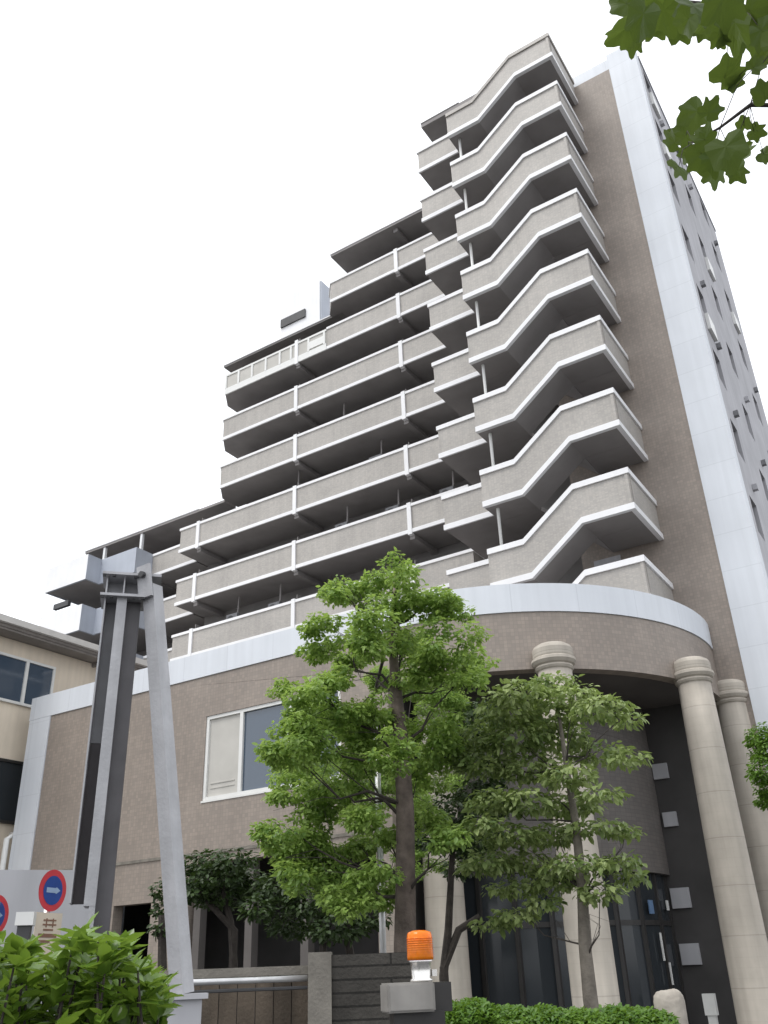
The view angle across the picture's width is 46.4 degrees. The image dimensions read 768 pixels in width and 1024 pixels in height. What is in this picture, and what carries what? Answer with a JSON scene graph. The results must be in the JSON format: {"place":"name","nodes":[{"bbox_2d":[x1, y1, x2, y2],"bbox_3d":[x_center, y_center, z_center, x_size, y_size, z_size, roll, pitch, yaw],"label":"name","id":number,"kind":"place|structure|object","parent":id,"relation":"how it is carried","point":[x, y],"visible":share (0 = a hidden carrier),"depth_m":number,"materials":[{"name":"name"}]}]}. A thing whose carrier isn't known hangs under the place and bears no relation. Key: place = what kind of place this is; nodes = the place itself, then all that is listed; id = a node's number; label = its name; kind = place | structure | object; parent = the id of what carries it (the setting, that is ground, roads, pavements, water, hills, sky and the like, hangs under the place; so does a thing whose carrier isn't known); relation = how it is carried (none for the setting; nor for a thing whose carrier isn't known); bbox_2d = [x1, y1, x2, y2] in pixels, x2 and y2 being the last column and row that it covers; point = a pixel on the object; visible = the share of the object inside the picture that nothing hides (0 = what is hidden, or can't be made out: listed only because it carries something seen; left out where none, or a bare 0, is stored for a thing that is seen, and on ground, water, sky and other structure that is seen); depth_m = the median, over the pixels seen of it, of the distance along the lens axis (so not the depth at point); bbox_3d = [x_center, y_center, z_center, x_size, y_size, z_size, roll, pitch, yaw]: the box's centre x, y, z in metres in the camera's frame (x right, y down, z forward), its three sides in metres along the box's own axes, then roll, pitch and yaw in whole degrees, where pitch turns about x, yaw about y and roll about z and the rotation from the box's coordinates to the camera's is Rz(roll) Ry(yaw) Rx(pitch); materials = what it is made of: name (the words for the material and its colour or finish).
{"place":"outdoors","nodes":[
{"label":"outdoors","id":0,"kind":"place"},
{"bbox_2d":[0,870,88,1010],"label":"boundary wall","id":1,"kind":"structure","parent":0,"point":[19,890],"depth_m":9.68,"materials":[{"name":"grey concrete"}]},
{"bbox_2d":[0,32,767,1023],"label":"apartment building","id":2,"kind":"structure","parent":0,"point":[502,380],"depth_m":29.98,"materials":[{"name":"grey concrete"}]},
{"bbox_2d":[201,691,340,802],"bbox_3d":[-3.107,6.439,24.579,4.860,2.450,0.170,-18,-31,28],"label":"window","id":3,"kind":"structure","parent":2,"relation":"in","point":[230,768],"depth_m":25.16,"materials":[{"name":"white glass"}]},
{"bbox_2d":[594,555,620,566],"bbox_3d":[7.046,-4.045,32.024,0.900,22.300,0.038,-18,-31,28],"label":"stair door","id":4,"kind":"structure","parent":2,"relation":"in","point":[615,558],"depth_m":29.10,"materials":[{"name":"grey metal"}]},
{"bbox_2d":[649,92,660,118],"bbox_3d":[11.272,-16.893,37.231,0.115,0.690,0.900,-18,-31,28],"label":"window","id":5,"kind":"structure","parent":2,"relation":"in","point":[653,101],"depth_m":37.02,"materials":[{"name":"white glass"}]},
{"bbox_2d":[661,142,671,168],"bbox_3d":[11.370,-14.316,35.904,0.115,0.690,0.900,-18,-31,28],"label":"window","id":6,"kind":"structure","parent":2,"relation":"in","point":[666,152],"depth_m":35.60,"materials":[{"name":"white glass"}]},
{"bbox_2d":[704,257,715,281],"bbox_3d":[13.738,-10.218,37.702,0.115,0.690,0.900,-18,-31,28],"label":"window","id":7,"kind":"structure","parent":2,"relation":"in","point":[708,264],"depth_m":37.48,"materials":[{"name":"white glass"}]},
{"bbox_2d":[704,312,717,341],"bbox_3d":[11.666,-6.585,31.926,0.115,0.690,0.900,-18,-31,28],"label":"window","id":8,"kind":"structure","parent":2,"relation":"in","point":[711,328],"depth_m":31.71,"materials":[{"name":"white glass"}]},
{"bbox_2d":[731,312,740,333],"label":"window","id":9,"kind":"structure","parent":2,"relation":"in","point":[736,324],"depth_m":40.71,"materials":[{"name":"white glass"}]},
{"bbox_2d":[0,0,767,625],"label":"sky","id":10,"kind":"structure","parent":0,"point":[172,172],"materials":[{"name":"white"}]},
{"bbox_2d":[742,721,767,811],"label":"broadleaf tree","id":11,"kind":"object","parent":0,"point":[759,742],"visible":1,"depth_m":19.87,"materials":[{"name":"green plant"}]},
{"bbox_3d":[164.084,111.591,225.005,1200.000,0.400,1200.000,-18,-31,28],"label":"ground","id":12,"kind":"structure","parent":0,"visible":0},
{"bbox_2d":[0,895,8,930],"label":"round sign","id":13,"kind":"object","parent":12,"relation":"on","point":[4,911],"visible":0.96,"depth_m":8.08,"materials":[{"name":"red metal"}]},
{"bbox_2d":[14,912,36,939],"bbox_3d":[-2.912,4.280,6.890,0.140,2.193,0.160,4,-28,-12],"label":"post box","id":14,"kind":"object","parent":12,"relation":"on","point":[25,922],"visible":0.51,"depth_m":7.29,"materials":[{"name":"metal"}]},
{"bbox_2d":[33,870,65,954],"bbox_3d":[-2.901,4.320,7.374,0.072,2.564,0.340,-13,-29,20],"label":"round sign","id":15,"kind":"object","parent":12,"relation":"on","point":[52,890],"visible":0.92,"depth_m":7.80,"materials":[{"name":"blue metal"}]},
{"bbox_2d":[0,613,147,869],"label":"house","id":16,"kind":"structure","parent":12,"relation":"on","point":[36,661],"depth_m":31.81,"materials":[{"name":"beige paint"}]},
{"bbox_2d":[0,758,23,824],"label":"window","id":17,"kind":"structure","parent":16,"relation":"in","point":[10,770],"depth_m":30.28,"materials":[{"name":"black glass"}]},
{"bbox_2d":[0,651,55,707],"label":"window","id":18,"kind":"structure","parent":16,"relation":"in","point":[22,680],"depth_m":31.88,"materials":[{"name":"glass"}]},
{"bbox_2d":[0,912,183,1023],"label":"glossy bush","id":19,"kind":"object","parent":12,"relation":"on","point":[91,975],"visible":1,"depth_m":2.43,"materials":[{"name":"green plant"}]},
{"bbox_2d":[69,563,207,1023],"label":"steel frame","id":20,"kind":"object","parent":12,"relation":"on","point":[126,598],"visible":0.98,"depth_m":6.16,"materials":[{"name":"metal"}]},
{"bbox_2d":[147,877,166,970],"bbox_3d":[-2.688,5.761,10.458,0.383,2.809,0.793,3,-28,-10],"label":"shrub","id":21,"kind":"object","parent":12,"relation":"on","point":[159,932],"visible":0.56,"depth_m":10.61,"materials":[{"name":"green plant"}]},
{"bbox_2d":[143,965,307,1023],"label":"fence wall","id":22,"kind":"structure","parent":12,"relation":"on","point":[278,995],"depth_m":6.55,"materials":[{"name":"concrete"}]},
{"bbox_2d":[184,847,272,1016],"bbox_3d":[-2.108,5.993,11.428,1.386,3.245,1.164,2,-27,-7],"label":"tree","id":23,"kind":"object","parent":12,"relation":"on","point":[200,889],"visible":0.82,"depth_m":11.75,"materials":[{"name":"green plant"}]},
{"bbox_2d":[233,869,393,953],"bbox_3d":[-0.875,5.881,10.908,1.964,2.884,1.773,1,-27,-6],"label":"tree","id":24,"kind":"object","parent":12,"relation":"on","point":[318,921],"visible":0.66,"depth_m":11.06,"materials":[{"name":"green plant"}]},
{"bbox_2d":[208,547,501,978],"bbox_3d":[-1.072,4.632,14.899,6.009,8.768,12.846,-5,-27,4],"label":"broadleaf tree","id":25,"kind":"object","parent":12,"relation":"on","point":[308,724],"visible":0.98,"depth_m":9.80,"materials":[{"name":"green plant"}]},
{"bbox_2d":[308,952,410,1023],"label":"block wall","id":26,"kind":"structure","parent":12,"relation":"on","point":[343,988],"depth_m":6.44,"materials":[{"name":"concrete"}]},
{"bbox_2d":[375,727,385,952],"bbox_3d":[-0.020,4.406,9.654,0.068,4.300,0.068,-18,-31,28],"label":"pole","id":27,"kind":"object","parent":12,"relation":"on","point":[382,931],"visible":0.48,"depth_m":9.65,"materials":[{"name":"grey metal"}]},
{"bbox_2d":[380,982,452,1023],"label":"control box","id":28,"kind":"object","parent":12,"relation":"on","point":[416,1003],"visible":1,"depth_m":5.10,"materials":[{"name":"paint"}]},
{"bbox_2d":[407,930,436,981],"bbox_3d":[0.214,2.617,5.284,0.158,0.272,0.158,-18,-31,28],"label":"warning beacon","id":29,"kind":"object","parent":28,"relation":"on","point":[420,956],"visible":1,"depth_m":5.24,"materials":[{"name":"plastic"}]},
{"bbox_2d":[415,698,514,1022],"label":"tree","id":30,"kind":"object","parent":12,"relation":"on","point":[450,942],"visible":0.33,"depth_m":10.91,"materials":[{"name":"green plant"}]},
{"bbox_2d":[445,670,653,1008],"bbox_3d":[1.824,3.847,9.147,2.329,4.707,1.779,-9,-28,12],"label":"layered tree","id":31,"kind":"object","parent":12,"relation":"on","point":[537,727],"visible":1,"depth_m":9.36,"materials":[{"name":"green plant"}]},
{"bbox_2d":[445,996,679,1023],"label":"hedge","id":32,"kind":"object","parent":12,"relation":"on","point":[475,1010],"visible":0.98,"depth_m":6.34,"materials":[{"name":"green plant"}]},
{"bbox_2d":[653,989,687,1023],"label":"standing stone","id":33,"kind":"object","parent":12,"relation":"on","point":[671,1000],"visible":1,"depth_m":6.86,"materials":[{"name":"beige stone"}]},
{"bbox_2d":[604,0,767,191],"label":"overhanging tree","id":34,"kind":"object","parent":12,"relation":"on","point":[738,27],"visible":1,"depth_m":2.51,"materials":[{"name":"green plant"}]}
]}

